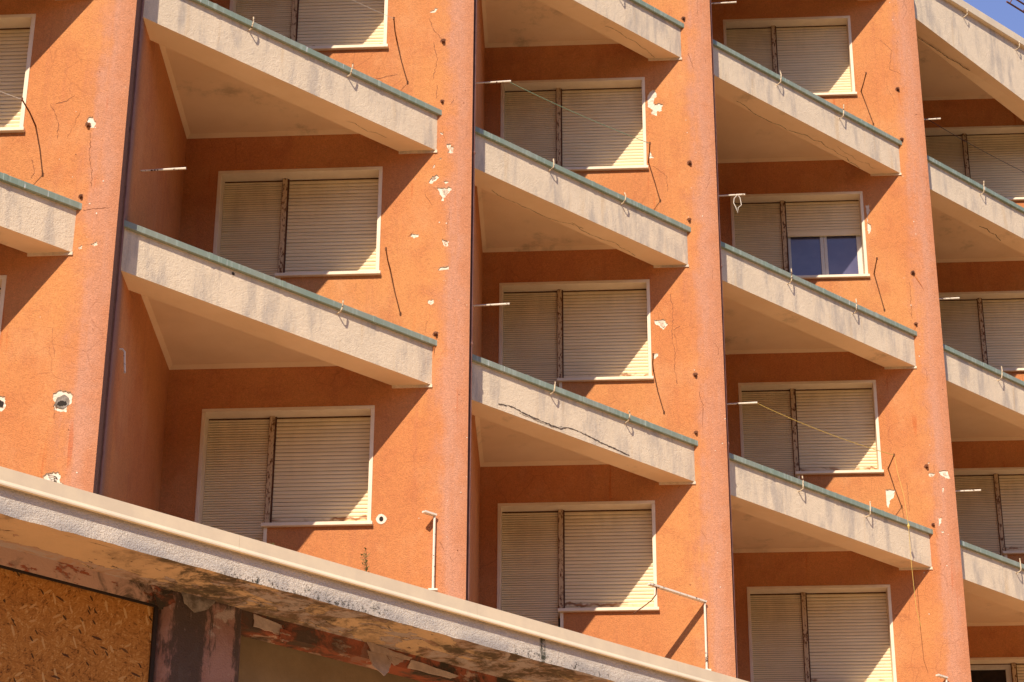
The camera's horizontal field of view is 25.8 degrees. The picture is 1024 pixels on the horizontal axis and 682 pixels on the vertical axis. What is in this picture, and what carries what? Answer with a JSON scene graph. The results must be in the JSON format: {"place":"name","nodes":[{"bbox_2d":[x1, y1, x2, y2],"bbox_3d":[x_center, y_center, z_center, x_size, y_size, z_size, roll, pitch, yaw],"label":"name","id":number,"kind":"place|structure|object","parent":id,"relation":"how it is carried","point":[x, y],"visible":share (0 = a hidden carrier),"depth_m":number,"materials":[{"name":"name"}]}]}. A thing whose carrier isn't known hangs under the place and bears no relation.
{"place":"outdoors","nodes":[
{"label":"outdoors","id":0,"kind":"place"},
{"bbox_2d":[936,674,947,681],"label":"railing post","id":1,"kind":"object","parent":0,"point":[942,676],"visible":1,"depth_m":29.66,"materials":[{"name":"white metal"}]},
{"bbox_2d":[963,0,1023,37],"label":"sky","id":2,"kind":"structure","parent":0,"point":[1002,12],"materials":[{"name":"blue"}]},
{"label":"ground","id":3,"kind":"structure","parent":0,"visible":0},
{"bbox_2d":[0,0,1023,681],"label":"apartment building","id":4,"kind":"structure","parent":3,"relation":"on","point":[292,384],"depth_m":27.14,"materials":[{"name":"orange paint"}]},
{"bbox_2d":[0,275,6,332],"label":"window","id":5,"kind":"structure","parent":4,"relation":"in","point":[3,278],"depth_m":21.86,"materials":[{"name":"plastic"}]},
{"bbox_2d":[0,14,35,132],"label":"window","id":6,"kind":"structure","parent":4,"relation":"in","point":[16,30],"depth_m":23.16,"materials":[{"name":"plastic"}]},
{"bbox_2d":[21,97,35,126],"bbox_3d":[-4.842,-2.285,22.406,0.028,0.046,0.572,-1,-25,3],"label":"drying rod","id":7,"kind":"object","parent":4,"relation":"attached to","point":[22,100],"visible":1,"depth_m":22.37,"materials":[{"name":"metal"}]},
{"bbox_2d":[0,565,158,681],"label":"strand board","id":8,"kind":"object","parent":4,"relation":"attached to","point":[53,630],"visible":1,"depth_m":20.70,"materials":[{"name":"brown wood"}]},
{"bbox_2d":[95,0,143,543],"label":"conduit","id":9,"kind":"object","parent":4,"relation":"attached to","point":[111,354],"visible":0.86,"depth_m":22.25,"materials":[{"name":"paint"}]},
{"bbox_2d":[119,348,125,372],"bbox_3d":[-3.883,0.196,22.222,0.105,0.271,0.020,0,-25,0],"label":"bracket","id":10,"kind":"object","parent":4,"relation":"attached to","point":[123,350],"visible":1,"depth_m":22.23,"materials":[{"name":"white metal"}]},
{"bbox_2d":[141,167,185,171],"bbox_3d":[-3.671,-1.801,23.464,0.500,0.035,0.025,-1,-25,4],"label":"drying rod","id":11,"kind":"object","parent":4,"relation":"attached to","point":[180,168],"visible":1,"depth_m":23.45,"materials":[{"name":"white metal"}]},
{"bbox_2d":[194,405,374,542],"bbox_3d":[-2.480,1.807,24.544,1.960,2.241,0.348,-1,-25,3],"label":"window","id":12,"kind":"structure","parent":4,"relation":"in","point":[259,469],"depth_m":24.78,"materials":[{"name":"plastic"}]},
{"bbox_2d":[213,166,382,279],"bbox_3d":[-2.467,-0.949,25.827,1.960,2.241,0.348,-1,-25,3],"label":"window","id":13,"kind":"structure","parent":4,"relation":"in","point":[309,222],"depth_m":26.09,"materials":[{"name":"plastic"}]},
{"bbox_2d":[229,0,387,50],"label":"window","id":14,"kind":"structure","parent":4,"relation":"in","point":[318,25],"depth_m":27.25,"materials":[{"name":"plastic"}]},
{"bbox_2d":[360,547,368,571],"bbox_3d":[-1.492,2.265,22.637,0.110,0.348,0.135,0,-25,0],"label":"weed","id":15,"kind":"object","parent":4,"relation":"on","point":[365,562],"visible":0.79,"depth_m":22.66,"materials":[{"name":"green plant"}]},
{"bbox_2d":[385,247,390,269],"bbox_3d":[-1.404,-0.922,25.295,0.023,0.048,0.572,-1,-25,2],"label":"drying rod","id":16,"kind":"object","parent":4,"relation":"attached to","point":[387,258],"visible":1,"depth_m":25.24,"materials":[{"name":"metal"}]},
{"bbox_2d":[393,17,397,42],"bbox_3d":[-1.388,-3.694,26.586,0.025,0.054,0.573,0,-25,1],"label":"drying rod","id":17,"kind":"object","parent":4,"relation":"attached to","point":[395,29],"visible":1,"depth_m":26.57,"materials":[{"name":"metal"}]},
{"bbox_2d":[422,510,437,591],"bbox_3d":[-0.878,2.434,23.914,0.213,1.265,0.114,22,-32,-38],"label":"railing post","id":18,"kind":"object","parent":4,"relation":"on","point":[434,515],"visible":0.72,"depth_m":24.03,"materials":[{"name":"white metal"}]},
{"bbox_2d":[466,0,476,600],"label":"conduit","id":19,"kind":"object","parent":4,"relation":"attached to","point":[471,316],"visible":0.89,"depth_m":25.42,"materials":[{"name":"metal"}]},
{"bbox_2d":[473,303,509,306],"bbox_3d":[-0.254,-0.422,26.036,0.453,0.035,0.025,-2,-25,4],"label":"drying rod","id":20,"kind":"object","parent":4,"relation":"attached to","point":[497,304],"visible":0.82,"depth_m":26.03,"materials":[{"name":"white metal"}]},
{"bbox_2d":[476,80,510,83],"bbox_3d":[-0.239,-3.170,27.359,0.454,0.035,0.025,-2,-25,4],"label":"drying rod","id":21,"kind":"object","parent":4,"relation":"attached to","point":[494,82],"visible":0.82,"depth_m":27.35,"materials":[{"name":"white metal"}]},
{"bbox_2d":[510,82,647,142],"bbox_3d":[0.868,-2.871,28.167,2.538,0.148,0.008,22,-33,-38],"label":"clothesline","id":22,"kind":"object","parent":21,"relation":"attached to","point":[579,114],"visible":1,"depth_m":28.14,"materials":[{"name":"beige fabric"}]},
{"bbox_2d":[500,77,647,170],"bbox_3d":[0.830,-2.459,29.753,1.960,2.241,0.348,-1,-25,3],"label":"window","id":23,"kind":"structure","parent":4,"relation":"in","point":[537,125],"depth_m":30.03,"materials":[{"name":"plastic"}]},
{"bbox_2d":[499,279,653,387],"bbox_3d":[0.817,0.297,28.470,1.960,2.241,0.348,-1,-25,3],"label":"window","id":24,"kind":"structure","parent":4,"relation":"in","point":[558,332],"depth_m":28.72,"materials":[{"name":"plastic"}]},
{"bbox_2d":[497,500,658,627],"bbox_3d":[0.803,3.053,27.187,1.960,2.241,0.348,-1,-25,3],"label":"window","id":25,"kind":"structure","parent":4,"relation":"in","point":[554,558],"depth_m":27.42,"materials":[{"name":"plastic"}]},
{"bbox_2d":[634,582,710,670],"bbox_3d":[1.924,3.555,26.294,1.130,1.265,0.184,18,-30,-33],"label":"railing post","id":26,"kind":"object","parent":4,"relation":"on","point":[656,586],"visible":0.81,"depth_m":26.57,"materials":[{"name":"metal"}]},
{"bbox_2d":[711,1,735,3],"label":"drying rod","id":27,"kind":"object","parent":4,"relation":"attached to","point":[724,2],"visible":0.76,"depth_m":31.55,"materials":[{"name":"white metal"}]},
{"bbox_2d":[710,0,737,677],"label":"conduit","id":28,"kind":"object","parent":4,"relation":"attached to","point":[713,74],"visible":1,"depth_m":28.43,"materials":[{"name":"metal"}]},
{"bbox_2d":[719,194,744,196],"bbox_3d":[2.920,-1.973,30.254,0.472,0.035,0.025,-1,-25,4],"label":"drying rod","id":29,"kind":"object","parent":4,"relation":"attached to","point":[732,195],"visible":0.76,"depth_m":30.24,"materials":[{"name":"white metal"}]},
{"bbox_2d":[733,195,741,212],"bbox_3d":[3.047,-1.853,30.187,0.116,0.289,0.012,0,-25,0],"label":"string loop","id":30,"kind":"object","parent":29,"relation":"hanging from","point":[740,202],"visible":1,"depth_m":30.20,"materials":[{"name":"beige"}]},
{"bbox_2d":[727,402,756,404],"bbox_3d":[2.925,0.810,28.957,0.509,0.035,0.025,-1,-25,4],"label":"drying rod","id":31,"kind":"object","parent":4,"relation":"attached to","point":[742,403],"visible":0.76,"depth_m":28.94,"materials":[{"name":"white metal"}]},
{"bbox_2d":[757,403,892,454],"bbox_3d":[4.191,1.201,29.733,2.721,0.062,0.008,20,-31,-36],"label":"clothesline","id":32,"kind":"object","parent":31,"relation":"attached to","point":[823,431],"visible":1,"depth_m":29.67,"materials":[{"name":"brown"}]},
{"bbox_2d":[723,16,856,96],"bbox_3d":[4.220,-3.888,33.899,1.960,2.241,0.348,-1,-25,3],"label":"window","id":33,"kind":"structure","parent":4,"relation":"in","point":[815,54],"depth_m":34.22,"materials":[{"name":"plastic"}]},
{"bbox_2d":[730,191,869,278],"bbox_3d":[4.207,-1.114,32.608,1.960,2.240,0.348,-1,-25,3],"label":"window","id":34,"kind":"structure","parent":4,"relation":"in","point":[816,235],"depth_m":32.89,"materials":[{"name":"plastic"}]},
{"bbox_2d":[738,380,883,478],"bbox_3d":[4.194,1.643,31.325,1.960,2.241,0.348,-1,-25,3],"label":"window","id":35,"kind":"structure","parent":4,"relation":"in","point":[848,409],"depth_m":31.57,"materials":[{"name":"plastic"}]},
{"bbox_2d":[747,584,896,681],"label":"window","id":36,"kind":"structure","parent":4,"relation":"in","point":[827,633],"depth_m":30.29,"materials":[{"name":"plastic"}]},
{"bbox_2d":[939,297,959,299],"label":"drying rod","id":37,"kind":"object","parent":4,"relation":"attached to","point":[949,298],"visible":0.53,"depth_m":33.23,"materials":[{"name":"white metal"}]},
{"bbox_2d":[955,489,980,491],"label":"drying rod","id":38,"kind":"object","parent":4,"relation":"attached to","point":[967,490],"visible":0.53,"depth_m":31.94,"materials":[{"name":"white metal"}]},
{"bbox_2d":[925,125,1023,200],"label":"window","id":39,"kind":"structure","parent":4,"relation":"in","point":[1005,143],"depth_m":37.18,"materials":[{"name":"plastic"}]},
{"bbox_2d":[939,291,1023,371],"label":"window","id":40,"kind":"structure","parent":4,"relation":"in","point":[987,327],"depth_m":35.86,"materials":[{"name":"plastic"}]},
{"bbox_2d":[953,467,1023,557],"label":"window","id":41,"kind":"structure","parent":4,"relation":"in","point":[991,518],"depth_m":34.55,"materials":[{"name":"plastic"}]},
{"bbox_2d":[970,657,1023,681],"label":"window","id":42,"kind":"structure","parent":4,"relation":"in","point":[988,669],"depth_m":33.46,"materials":[{"name":"plastic"}]},
{"bbox_2d":[1006,0,1023,12],"bbox_3d":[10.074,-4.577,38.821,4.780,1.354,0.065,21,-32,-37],"label":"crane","id":43,"kind":"object","parent":4,"relation":"on","point":[1014,6],"visible":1,"depth_m":37.74,"materials":[{"name":"metal"}]},
{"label":"drying rod","id":44,"kind":"object","parent":4,"relation":"attached to","visible":0},
{"bbox_2d":[894,456,920,624],"bbox_3d":[5.330,2.650,30.013,0.212,2.421,0.100,6,-26,-13],"label":"cord","id":45,"kind":"object","parent":44,"relation":"hanging from","point":[908,525],"visible":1,"depth_m":29.99,"materials":[{"name":"brown plastic"}]},
{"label":"drying rod","id":46,"kind":"object","parent":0,"visible":0},
{"bbox_2d":[929,120,1023,171],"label":"clothesline","id":47,"kind":"object","parent":46,"relation":"hanging from","point":[974,146],"visible":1,"depth_m":35.05,"materials":[{"name":"grey fabric"}]}
]}

